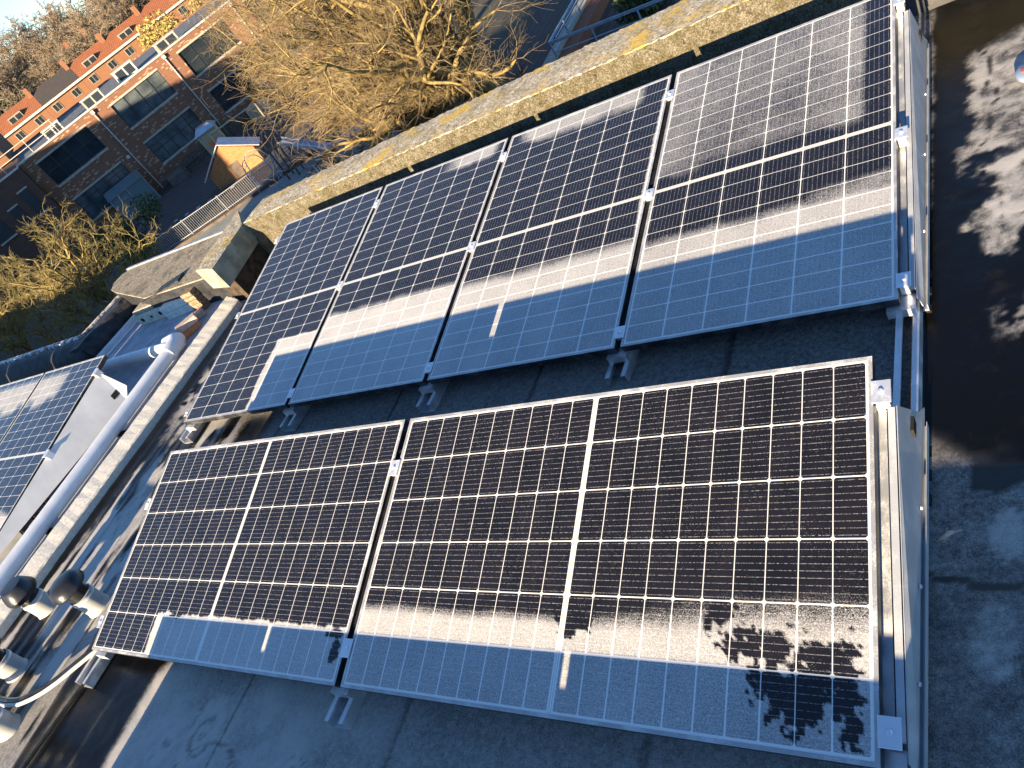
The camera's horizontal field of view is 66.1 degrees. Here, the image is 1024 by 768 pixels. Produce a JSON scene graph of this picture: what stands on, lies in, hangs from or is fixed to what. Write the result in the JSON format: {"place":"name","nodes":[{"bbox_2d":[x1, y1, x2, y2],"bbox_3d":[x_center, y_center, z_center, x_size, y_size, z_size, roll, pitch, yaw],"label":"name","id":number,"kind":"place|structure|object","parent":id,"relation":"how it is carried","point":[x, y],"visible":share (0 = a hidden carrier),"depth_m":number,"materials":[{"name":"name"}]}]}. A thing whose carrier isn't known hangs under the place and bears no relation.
{"place":"outdoors","nodes":[
{"label":"outdoors","id":0,"kind":"place"},
{"bbox_2d":[0,0,105,71],"label":"sky","id":1,"kind":"structure","parent":0,"point":[12,7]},
{"bbox_2d":[165,165,190,186],"bbox_3d":[-25.223,-15.708,59.356,1.600,0.550,2.000,-44,36,-9],"label":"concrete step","id":2,"kind":"object","parent":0,"point":[176,176],"visible":0.86,"depth_m":58.62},
{"bbox_2d":[22,44,369,311],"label":"school yard","id":3,"kind":"structure","parent":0,"point":[181,199],"depth_m":52.69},
{"bbox_2d":[76,192,163,266],"bbox_3d":[-23.692,-8.769,47.863,7.275,3.409,3.857,-15,40,30],"label":"evergreen bush","id":4,"kind":"object","parent":3,"relation":"on","point":[141,205],"visible":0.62,"depth_m":46.76,"materials":[{"name":"green plant"}]},
{"bbox_2d":[103,169,160,220],"bbox_3d":[-28.256,-14.009,58.568,3.100,2.230,2.450,-44,36,-9],"label":"bin shelter","id":5,"kind":"object","parent":3,"relation":"on","point":[131,185],"visible":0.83,"depth_m":57.67,"materials":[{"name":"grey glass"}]},
{"bbox_2d":[195,120,225,157],"bbox_3d":[-21.234,-17.363,56.006,1.800,2.500,1.300,-34,36,4],"label":"metal container","id":6,"kind":"object","parent":3,"relation":"on","point":[205,129],"visible":0.49,"depth_m":55.34,"materials":[{"name":"metal"}]},
{"bbox_2d":[178,96,261,169],"bbox_3d":[-22.009,-19.143,60.067,8.100,0.950,0.110,-44,36,-9],"label":"board fence","id":7,"kind":"object","parent":3,"relation":"on","point":[200,147],"visible":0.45,"depth_m":59.88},
{"bbox_2d":[180,90,283,176],"bbox_3d":[-20.713,-18.721,58.608,9.300,0.930,0.970,-44,36,-9],"label":"hand railing","id":8,"kind":"object","parent":3,"relation":"on","point":[230,129],"visible":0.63,"depth_m":58.24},
{"bbox_2d":[204,137,264,189],"bbox_3d":[-18.123,-14.605,50.557,4.360,2.410,1.650,-32,36,7],"label":"playhouse","id":9,"kind":"object","parent":3,"relation":"on","point":[227,169],"visible":0.97,"depth_m":50.23,"materials":[{"name":"wood"}]},
{"bbox_2d":[209,103,278,146],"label":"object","id":10,"kind":"object","parent":3,"relation":"on","point":[234,117],"visible":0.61,"depth_m":52.87,"materials":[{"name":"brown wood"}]},
{"bbox_2d":[104,107,402,302],"bbox_3d":[-13.461,-7.794,41.035,23.896,0.748,13.092,-34,34,6],"label":"playground","id":11,"kind":"object","parent":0,"point":[246,209],"visible":0.17,"depth_m":44.83},
{"bbox_2d":[118,236,157,273],"bbox_3d":[-22.016,-7.427,46.149,2.607,2.053,2.895,16,61,50],"label":"evergreen bush","id":12,"kind":"object","parent":11,"relation":"on","point":[147,249],"visible":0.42,"depth_m":45.59,"materials":[{"name":"green plant"}]},
{"bbox_2d":[242,149,282,192],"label":"climbing arch","id":13,"kind":"structure","parent":11,"relation":"on","point":[250,170],"depth_m":45.36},
{"bbox_2d":[260,134,334,183],"bbox_3d":[-12.017,-12.950,43.416,4.324,2.613,0.705,-14,42,29],"label":"slide","id":14,"kind":"object","parent":11,"relation":"on","point":[314,145],"visible":0.88,"depth_m":43.28,"materials":[{"name":"metal"}]},
{"bbox_2d":[314,142,367,169],"bbox_3d":[-7.909,-10.562,37.458,3.051,2.516,2.680,-39,34,-1],"label":"bare shrub","id":15,"kind":"object","parent":11,"relation":"on","point":[337,159],"visible":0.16,"depth_m":37.23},
{"bbox_2d":[246,97,282,133],"bbox_3d":[-17.171,-18.611,54.672,1.600,1.900,0.750,-31,36,8],"label":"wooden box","id":16,"kind":"object","parent":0,"point":[252,115],"visible":0.63,"depth_m":54.15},
{"bbox_2d":[0,0,545,361],"bbox_3d":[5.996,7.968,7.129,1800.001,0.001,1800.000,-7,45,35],"label":"ground","id":17,"kind":"structure","parent":0,"point":[501,33],"depth_m":45.22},
{"bbox_2d":[0,82,32,112],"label":"bare tree","id":18,"kind":"object","parent":17,"relation":"on","point":[11,101],"visible":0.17,"depth_m":109.04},
{"bbox_2d":[0,39,46,103],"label":"bare tree","id":19,"kind":"object","parent":17,"relation":"on","point":[12,68],"visible":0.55,"depth_m":125.38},
{"bbox_2d":[0,14,53,87],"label":"bare tree","id":20,"kind":"object","parent":17,"relation":"on","point":[3,48],"visible":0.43,"depth_m":132.60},
{"bbox_2d":[0,88,54,147],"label":"row house","id":21,"kind":"structure","parent":17,"relation":"on","point":[27,115],"depth_m":96.17,"materials":[{"name":"brick"}]},
{"bbox_2d":[12,51,59,89],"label":"bare tree","id":22,"kind":"object","parent":17,"relation":"on","point":[47,72],"visible":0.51,"depth_m":111.73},
{"bbox_2d":[3,6,79,75],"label":"bare tree","id":23,"kind":"object","parent":17,"relation":"on","point":[58,17],"visible":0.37,"depth_m":133.70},
{"bbox_2d":[0,255,83,358],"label":"bare tree","id":24,"kind":"object","parent":17,"relation":"on","point":[19,334],"visible":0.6,"depth_m":32.02,"materials":[{"name":"brown plant"}]},
{"bbox_2d":[0,149,93,324],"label":"school wing","id":25,"kind":"structure","parent":17,"relation":"on","point":[23,193],"depth_m":56.06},
{"bbox_2d":[0,133,13,170],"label":"brick stair tower","id":26,"kind":"structure","parent":25,"relation":"on","point":[6,145],"depth_m":62.45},
{"bbox_2d":[0,220,17,245],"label":"window","id":27,"kind":"structure","parent":25,"relation":"in","point":[6,233],"depth_m":55.40,"materials":[{"name":"black"}]},
{"bbox_2d":[7,203,35,227],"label":"window","id":28,"kind":"structure","parent":25,"relation":"in","point":[15,210],"depth_m":55.44,"materials":[{"name":"black"}]},
{"bbox_2d":[16,186,49,215],"bbox_3d":[-33.823,-12.920,55.513,0.860,2.040,0.158,-44,36,-9],"label":"window","id":29,"kind":"structure","parent":25,"relation":"in","point":[28,196],"depth_m":55.51,"materials":[{"name":"black"}]},
{"bbox_2d":[56,222,85,248],"bbox_3d":[-32.246,-10.839,57.382,0.860,2.040,0.158,-44,36,-9],"label":"window","id":30,"kind":"structure","parent":25,"relation":"in","point":[66,227],"depth_m":57.34,"materials":[{"name":"black"}]},
{"bbox_2d":[27,36,68,77],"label":"bare tree","id":31,"kind":"object","parent":17,"relation":"on","point":[47,44],"visible":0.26,"depth_m":119.88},
{"bbox_2d":[21,0,84,47],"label":"bare tree","id":32,"kind":"object","parent":17,"relation":"on","point":[48,7],"visible":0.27,"depth_m":142.44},
{"bbox_2d":[31,60,90,118],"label":"row house","id":33,"kind":"structure","parent":17,"relation":"on","point":[61,92],"depth_m":97.09,"materials":[{"name":"brick"}]},
{"bbox_2d":[43,2,92,54],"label":"bare tree","id":34,"kind":"object","parent":17,"relation":"on","point":[52,35],"visible":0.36,"depth_m":122.48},
{"bbox_2d":[50,36,92,76],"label":"bare tree","id":35,"kind":"object","parent":17,"relation":"on","point":[71,52],"visible":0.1,"depth_m":110.71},
{"bbox_2d":[0,191,169,345],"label":"bare tree","id":36,"kind":"object","parent":17,"relation":"on","point":[100,286],"visible":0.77,"depth_m":29.68,"materials":[{"name":"brown plant"}]},
{"bbox_2d":[71,0,106,26],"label":"bare tree","id":37,"kind":"object","parent":17,"relation":"on","point":[83,2],"visible":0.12,"depth_m":136.07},
{"bbox_2d":[53,3,125,71],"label":"bare tree","id":38,"kind":"object","parent":17,"relation":"on","point":[90,40],"visible":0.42,"depth_m":108.19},
{"bbox_2d":[67,33,124,90],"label":"row house","id":39,"kind":"structure","parent":17,"relation":"on","point":[94,66],"depth_m":97.98,"materials":[{"name":"brick"}]},
{"bbox_2d":[76,19,116,38],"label":"house","id":40,"kind":"structure","parent":17,"relation":"on","point":[103,30],"depth_m":120.30,"materials":[{"name":"brick"}]},
{"bbox_2d":[76,0,127,32],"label":"bare tree","id":41,"kind":"object","parent":17,"relation":"on","point":[104,4],"visible":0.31,"depth_m":119.67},
{"bbox_2d":[95,0,144,36],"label":"bare tree","id":42,"kind":"object","parent":17,"relation":"on","point":[127,13],"visible":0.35,"depth_m":112.79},
{"bbox_2d":[103,5,155,61],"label":"row house","id":43,"kind":"structure","parent":17,"relation":"on","point":[121,39],"depth_m":98.78,"materials":[{"name":"brick"}]},
{"bbox_2d":[136,9,182,52],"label":"yellow tree","id":44,"kind":"object","parent":17,"relation":"on","point":[159,32],"visible":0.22,"depth_m":79.15,"materials":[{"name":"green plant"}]},
{"bbox_2d":[138,0,192,25],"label":"row house","id":45,"kind":"structure","parent":17,"relation":"on","point":[166,6],"depth_m":99.71,"materials":[{"name":"brick"}]},
{"bbox_2d":[16,0,339,234],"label":"school building","id":46,"kind":"structure","parent":17,"relation":"on","point":[147,118],"depth_m":58.70,"materials":[{"name":"brick"}]},
{"bbox_2d":[40,119,63,139],"bbox_3d":[-33.475,-18.505,57.372,1.500,0.810,1.400,-44,36,-9],"label":"rooflight","id":47,"kind":"object","parent":46,"relation":"on","point":[50,133],"visible":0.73,"depth_m":56.90,"materials":[{"name":"white paint"}]},
{"bbox_2d":[34,124,108,187],"bbox_3d":[-31.831,-16.512,56.925,4.500,2.180,0.218,-44,36,-9],"label":"window","id":48,"kind":"structure","parent":46,"relation":"in","point":[81,148],"depth_m":56.99,"materials":[{"name":"black"}]},
{"bbox_2d":[79,88,103,108],"bbox_3d":[-30.858,-20.927,57.877,1.700,0.810,1.400,-44,36,-9],"label":"rooflight","id":49,"kind":"object","parent":46,"relation":"on","point":[90,99],"visible":0.73,"depth_m":57.40,"materials":[{"name":"white"}]},
{"bbox_2d":[72,161,130,221],"bbox_3d":[-30.256,-14.419,58.798,4.500,2.100,0.218,-44,36,-9],"label":"window","id":50,"kind":"structure","parent":46,"relation":"in","point":[92,200],"depth_m":58.69,"materials":[{"name":"black"}]},
{"bbox_2d":[110,59,137,83],"bbox_3d":[-29.606,-23.863,60.064,1.800,0.860,1.400,-44,36,-9],"label":"rooflight","id":51,"kind":"object","parent":46,"relation":"on","point":[123,71],"visible":1,"depth_m":59.61,"materials":[{"name":"glass"}]},
{"bbox_2d":[109,68,177,130],"bbox_3d":[-27.138,-20.999,57.993,4.440,2.180,0.218,-44,36,-9],"label":"window","id":52,"kind":"structure","parent":46,"relation":"in","point":[148,95],"depth_m":58.05,"materials":[{"name":"black"}]},
{"bbox_2d":[152,30,177,52],"bbox_3d":[-26.025,-25.683,59.171,1.900,0.760,1.200,-44,36,-9],"label":"rooflight","id":53,"kind":"object","parent":46,"relation":"on","point":[169,37],"visible":0.73,"depth_m":58.78,"materials":[{"name":"white"}]},
{"bbox_2d":[143,106,201,164],"bbox_3d":[-25.568,-18.913,59.858,4.440,2.100,0.218,-44,36,-9],"label":"window","id":54,"kind":"structure","parent":46,"relation":"in","point":[165,143],"depth_m":59.90,"materials":[{"name":"black"}]},
{"bbox_2d":[176,17,241,77],"bbox_3d":[-22.698,-25.244,59.004,4.430,2.180,0.218,-44,36,-9],"label":"window","id":55,"kind":"structure","parent":46,"relation":"in","point":[195,61],"depth_m":58.99,"materials":[{"name":"black"}]},
{"bbox_2d":[208,56,269,113],"bbox_3d":[-21.123,-23.151,60.877,4.430,2.100,0.218,-44,36,-9],"label":"window","id":56,"kind":"structure","parent":46,"relation":"in","point":[217,91],"depth_m":60.83,"materials":[{"name":"black"}]},
{"bbox_2d":[183,0,205,19],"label":"yellow tree","id":57,"kind":"object","parent":17,"relation":"on","point":[196,4],"visible":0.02,"depth_m":77.99,"materials":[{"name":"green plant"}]},
{"bbox_2d":[88,140,328,309],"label":"yard kerb","id":58,"kind":"structure","parent":17,"relation":"on","point":[233,209],"depth_m":45.99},
{"bbox_2d":[94,120,331,290],"bbox_3d":[-17.777,-10.303,46.571,16.766,1.453,0.436,-34,34,6],"label":"bar fence","id":59,"kind":"object","parent":17,"relation":"on","point":[226,209],"visible":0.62,"depth_m":46.40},
{"bbox_2d":[194,0,385,144],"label":"bare tree","id":60,"kind":"object","parent":17,"relation":"on","point":[297,127],"visible":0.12,"depth_m":37.55,"materials":[{"name":"brown plant"}]},
{"bbox_2d":[548,0,662,58],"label":"steel railing","id":61,"kind":"object","parent":17,"relation":"on","point":[551,41],"visible":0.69,"depth_m":32.83,"materials":[{"name":"metal"}]},
{"bbox_2d":[611,0,665,24],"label":"evergreen bush","id":62,"kind":"object","parent":17,"relation":"on","point":[622,6],"visible":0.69,"depth_m":32.68,"materials":[{"name":"green plant"}]},
{"bbox_3d":[2.081,6.570,3.858,19.900,10.290,12.720,-9,44,36],"label":"house block","id":63,"kind":"object","parent":17,"relation":"on","visible":0},
{"bbox_2d":[0,295,135,385],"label":"felt upstand","id":64,"kind":"object","parent":63,"relation":"on","point":[98,334],"visible":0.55,"depth_m":7.86,"materials":[{"name":"fabric"}]},
{"bbox_2d":[0,297,246,598],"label":"neighbour flat roof","id":65,"kind":"structure","parent":63,"relation":"on","point":[139,336],"depth_m":6.72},
{"bbox_2d":[0,373,44,442],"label":"solar panel","id":66,"kind":"object","parent":65,"relation":"on","point":[15,396],"visible":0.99,"depth_m":6.89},
{"bbox_2d":[0,368,126,553],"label":"side plate","id":67,"kind":"object","parent":65,"relation":"on","point":[101,401],"visible":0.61,"depth_m":5.88,"materials":[{"name":"grey"}]},
{"bbox_2d":[0,355,108,530],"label":"solar panel","id":68,"kind":"object","parent":67,"relation":"attached to","point":[40,421],"visible":1,"depth_m":6.17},
{"bbox_2d":[0,332,185,595],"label":"rainwater pipe","id":69,"kind":"object","parent":65,"relation":"on","point":[167,350],"visible":0.91,"depth_m":5.71,"materials":[{"name":"white plastic"}]},
{"bbox_2d":[95,314,137,357],"bbox_3d":[-3.833,-0.395,7.574,0.130,0.050,0.811,-5,46,39],"label":"cable trunking","id":70,"kind":"object","parent":65,"relation":"on","point":[119,336],"visible":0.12,"depth_m":7.61,"materials":[{"name":"white plastic"}]},
{"bbox_2d":[0,296,242,638],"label":"kerb","id":71,"kind":"structure","parent":65,"relation":"on","point":[40,564],"depth_m":5.48,"materials":[{"name":"stone"}]},
{"bbox_2d":[134,306,165,325],"bbox_3d":[-3.348,-0.718,7.447,0.440,0.115,0.242,-13,41,32],"label":"hollow block","id":72,"kind":"object","parent":65,"relation":"on","point":[149,316],"depth_m":7.38,"materials":[{"name":"concrete"}]},
{"bbox_2d":[133,303,152,315],"bbox_3d":[-3.406,-0.785,7.432,0.360,0.045,0.250,-14,41,31],"label":"concrete slab","id":73,"kind":"object","parent":72,"relation":"on","point":[140,308],"depth_m":7.38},
{"bbox_2d":[165,304,194,319],"bbox_3d":[-2.939,-0.758,7.161,0.420,0.070,0.300,-14,41,31],"label":"concrete slab","id":74,"kind":"object","parent":65,"relation":"on","point":[180,311],"depth_m":7.07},
{"bbox_2d":[159,298,187,314],"bbox_3d":[-2.981,-0.805,7.131,0.420,0.065,0.300,-15,40,30],"label":"concrete slab","id":75,"kind":"object","parent":74,"relation":"on","point":[168,307],"depth_m":7.05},
{"bbox_2d":[183,321,201,339],"bbox_3d":[-2.711,-0.453,6.611,0.200,0.055,0.100,-48,35,-14],"label":"brick","id":76,"kind":"object","parent":65,"relation":"on","point":[191,330],"visible":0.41,"depth_m":6.57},
{"bbox_2d":[175,312,198,333],"bbox_3d":[-2.722,-0.504,6.579,0.200,0.055,0.100,-42,34,-6],"label":"brick","id":77,"kind":"object","parent":76,"relation":"on","point":[186,323],"visible":0.86,"depth_m":6.54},
{"bbox_2d":[180,286,210,310],"bbox_3d":[-2.729,-0.816,6.914,0.135,0.206,0.310,-15,40,30],"label":"tile stack","id":78,"kind":"object","parent":65,"relation":"on","point":[193,297],"visible":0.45,"depth_m":6.80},
{"bbox_2d":[111,229,233,307],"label":"felt parapet","id":79,"kind":"structure","parent":63,"relation":"on","point":[136,285],"depth_m":7.38,"materials":[{"name":"fabric"}]},
{"bbox_2d":[142,272,183,304],"bbox_3d":[-3.158,-0.863,7.113,0.540,0.020,0.120,-22,37,29],"label":"felt scrap","id":80,"kind":"object","parent":79,"relation":"on","point":[173,281],"visible":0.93,"depth_m":7.05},
{"bbox_2d":[0,0,1023,767],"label":"flat roof","id":81,"kind":"structure","parent":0,"point":[132,712],"depth_m":2.84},
{"bbox_2d":[0,706,20,742],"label":"roof vent","id":82,"kind":"object","parent":81,"relation":"on","point":[10,721],"visible":1,"depth_m":3.89,"materials":[{"name":"grey metal"}]},
{"bbox_2d":[0,638,27,682],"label":"roof vent","id":83,"kind":"object","parent":81,"relation":"on","point":[13,666],"visible":1,"depth_m":4.24,"materials":[{"name":"grey metal"}]},
{"bbox_2d":[1,575,55,619],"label":"roof vent","id":84,"kind":"object","parent":81,"relation":"on","point":[25,593],"visible":0.95,"depth_m":4.48,"materials":[{"name":"grey plastic"}]},
{"bbox_2d":[0,646,96,707],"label":"cable conduit","id":85,"kind":"object","parent":81,"relation":"on","point":[9,702],"visible":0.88,"depth_m":3.88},
{"bbox_2d":[21,684,84,767],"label":"cable","id":86,"kind":"object","parent":81,"relation":"on","point":[51,727],"visible":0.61,"depth_m":3.74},
{"bbox_2d":[48,568,109,618],"bbox_3d":[-2.328,1.131,4.234,0.208,0.268,0.208,-9,44,36],"label":"roof vent","id":87,"kind":"object","parent":81,"relation":"on","point":[76,592],"visible":1,"depth_m":4.19,"materials":[{"name":"grey plastic"}]},
{"bbox_2d":[75,498,151,687],"bbox_3d":[-1.928,0.951,4.027,0.182,0.312,1.108,-9,44,36],"label":"mounting rail","id":88,"kind":"object","parent":81,"relation":"on","point":[91,673],"visible":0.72,"depth_m":3.83,"materials":[{"name":"metal"}]},
{"bbox_2d":[179,237,278,443],"bbox_3d":[-1.897,-0.399,5.523,0.152,0.361,1.770,-9,44,36],"label":"mounting rail","id":89,"kind":"object","parent":81,"relation":"on","point":[190,434],"visible":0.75,"depth_m":5.12,"materials":[{"name":"metal"}]},
{"bbox_2d":[279,199,379,431],"bbox_3d":[-1.072,-0.525,4.916,0.094,0.361,1.815,-9,44,36],"label":"mounting rail","id":90,"kind":"object","parent":81,"relation":"on","point":[293,419],"visible":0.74,"depth_m":4.51,"materials":[{"name":"metal"}]},
{"bbox_2d":[184,186,384,424],"bbox_3d":[-1.489,-0.539,5.222,1.038,0.035,1.755,-9,52,36],"label":"solar panel","id":91,"kind":"object","parent":90,"relation":"on","point":[262,358],"visible":1,"depth_m":5.13,"materials":[{"name":"glass"}]},
{"bbox_2d":[288,138,509,407],"bbox_3d":[-0.635,-0.672,4.595,1.038,0.035,1.755,-9,52,36],"label":"solar panel","id":92,"kind":"object","parent":90,"relation":"on","point":[382,327],"visible":1,"depth_m":4.50,"materials":[{"name":"glass"}]},
{"bbox_2d":[324,450,401,729],"bbox_3d":[-0.513,0.698,3.008,0.094,0.333,1.100,-9,44,36],"label":"mounting rail","id":93,"kind":"object","parent":81,"relation":"on","point":[347,703],"visible":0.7,"depth_m":2.81,"materials":[{"name":"metal"}]},
{"bbox_2d":[92,420,409,687],"bbox_3d":[-1.222,0.720,3.515,1.755,0.035,1.038,-9,58,36],"label":"solar panel","id":94,"kind":"object","parent":93,"relation":"attached to","point":[253,557],"visible":1,"depth_m":3.38,"materials":[{"name":"glass"}]},
{"bbox_2d":[340,356,883,767],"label":"solar panel","id":95,"kind":"object","parent":93,"relation":"attached to","point":[698,560],"visible":1,"depth_m":2.28,"materials":[{"name":"glass"}]},
{"bbox_2d":[416,151,506,412],"bbox_3d":[-0.218,-0.658,4.289,0.094,0.361,1.815,-9,44,36],"label":"mounting rail","id":96,"kind":"object","parent":81,"relation":"on","point":[430,398],"visible":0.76,"depth_m":3.89,"materials":[{"name":"metal"}]},
{"bbox_2d":[196,0,953,300],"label":"parapet","id":97,"kind":"structure","parent":81,"relation":"on","point":[674,39],"depth_m":5.00,"materials":[{"name":"beige stone"}]},
{"bbox_2d":[605,89,674,385],"bbox_3d":[0.636,-0.791,3.663,0.094,0.361,1.815,-9,44,36],"label":"mounting rail","id":98,"kind":"object","parent":81,"relation":"on","point":[629,358],"visible":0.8,"depth_m":3.32,"materials":[{"name":"metal"}]},
{"bbox_2d":[427,75,674,383],"bbox_3d":[0.218,-0.804,3.969,1.038,0.035,1.755,-9,52,36],"label":"solar panel","id":99,"kind":"object","parent":98,"relation":"attached to","point":[546,278],"visible":1,"depth_m":3.86,"materials":[{"name":"glass"}]},
{"bbox_2d":[620,0,899,351],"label":"solar panel","id":100,"kind":"object","parent":98,"relation":"on","point":[774,201],"visible":1,"depth_m":3.22,"materials":[{"name":"glass"}]},
{"bbox_2d":[864,0,922,767],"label":"mounting rail","id":101,"kind":"object","parent":81,"relation":"on","point":[889,729],"visible":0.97,"depth_m":2.12,"materials":[{"name":"metal"}]},
{"bbox_2d":[929,445,931,505],"bbox_3d":[1.170,0.256,2.244,0.070,0.048,0.240,-9,44,36],"label":"rubber foot","id":102,"kind":"object","parent":81,"relation":"on","point":[930,476],"visible":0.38,"depth_m":2.23},
{"bbox_2d":[888,406,928,767],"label":"side plate","id":103,"kind":"object","parent":102,"relation":"on","point":[910,435],"visible":0.97,"depth_m":1.95,"materials":[{"name":"metal"}]},
{"bbox_2d":[930,163,931,195],"bbox_3d":[1.610,-0.800,3.069,0.070,0.048,0.240,-9,44,36],"label":"rubber foot","id":104,"kind":"object","parent":81,"relation":"on","point":[930,179],"visible":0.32,"depth_m":3.06},
{"bbox_2d":[904,9,929,310],"bbox_3d":[1.564,-1.000,3.050,0.049,0.276,1.794,-9,44,36],"label":"side plate","id":105,"kind":"object","parent":104,"relation":"on","point":[917,80],"visible":0.98,"depth_m":3.00,"materials":[{"name":"metal"}]},
{"bbox_2d":[937,528,961,541],"bbox_3d":[1.158,0.405,2.099,0.113,0.021,0.041,-27,36,16],"label":"dry twig","id":106,"kind":"object","parent":81,"relation":"on","point":[945,536],"visible":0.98,"depth_m":2.09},
{"bbox_2d":[1015,63,1023,82],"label":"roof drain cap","id":107,"kind":"object","parent":81,"relation":"on","point":[1019,74],"visible":1,"depth_m":3.15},
{"bbox_2d":[497,0,680,86],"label":"street paving","id":108,"kind":"structure","parent":0,"point":[543,24],"depth_m":38.50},
{"bbox_2d":[542,0,609,65],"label":"brick wall","id":109,"kind":"structure","parent":108,"relation":"on","point":[592,11],"depth_m":35.86,"materials":[{"name":"brick"}]},
{"bbox_3d":[-28.920,-21.487,57.482,13.800,0.100,0.200,-44,36,-9],"label":"roof gutter","id":110,"kind":"object","parent":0,"visible":0},
{"bbox_2d":[0,119,58,173],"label":"roof railing","id":111,"kind":"object","parent":110,"relation":"on","point":[26,144],"visible":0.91,"depth_m":55.75,"materials":[{"name":"metal"}]},
{"label":"planting bed","id":112,"kind":"structure","parent":0,"visible":0},
{"bbox_2d":[143,0,552,187],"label":"bare tree","id":113,"kind":"object","parent":112,"relation":"on","point":[447,71],"visible":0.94,"depth_m":28.81,"materials":[{"name":"brown plant"}]},
{"bbox_2d":[467,52,525,100],"bbox_3d":[-0.540,-13.083,33.835,2.972,2.872,3.430,-48,35,-14],"label":"bare shrub","id":114,"kind":"object","parent":112,"relation":"on","point":[521,73],"visible":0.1,"depth_m":33.75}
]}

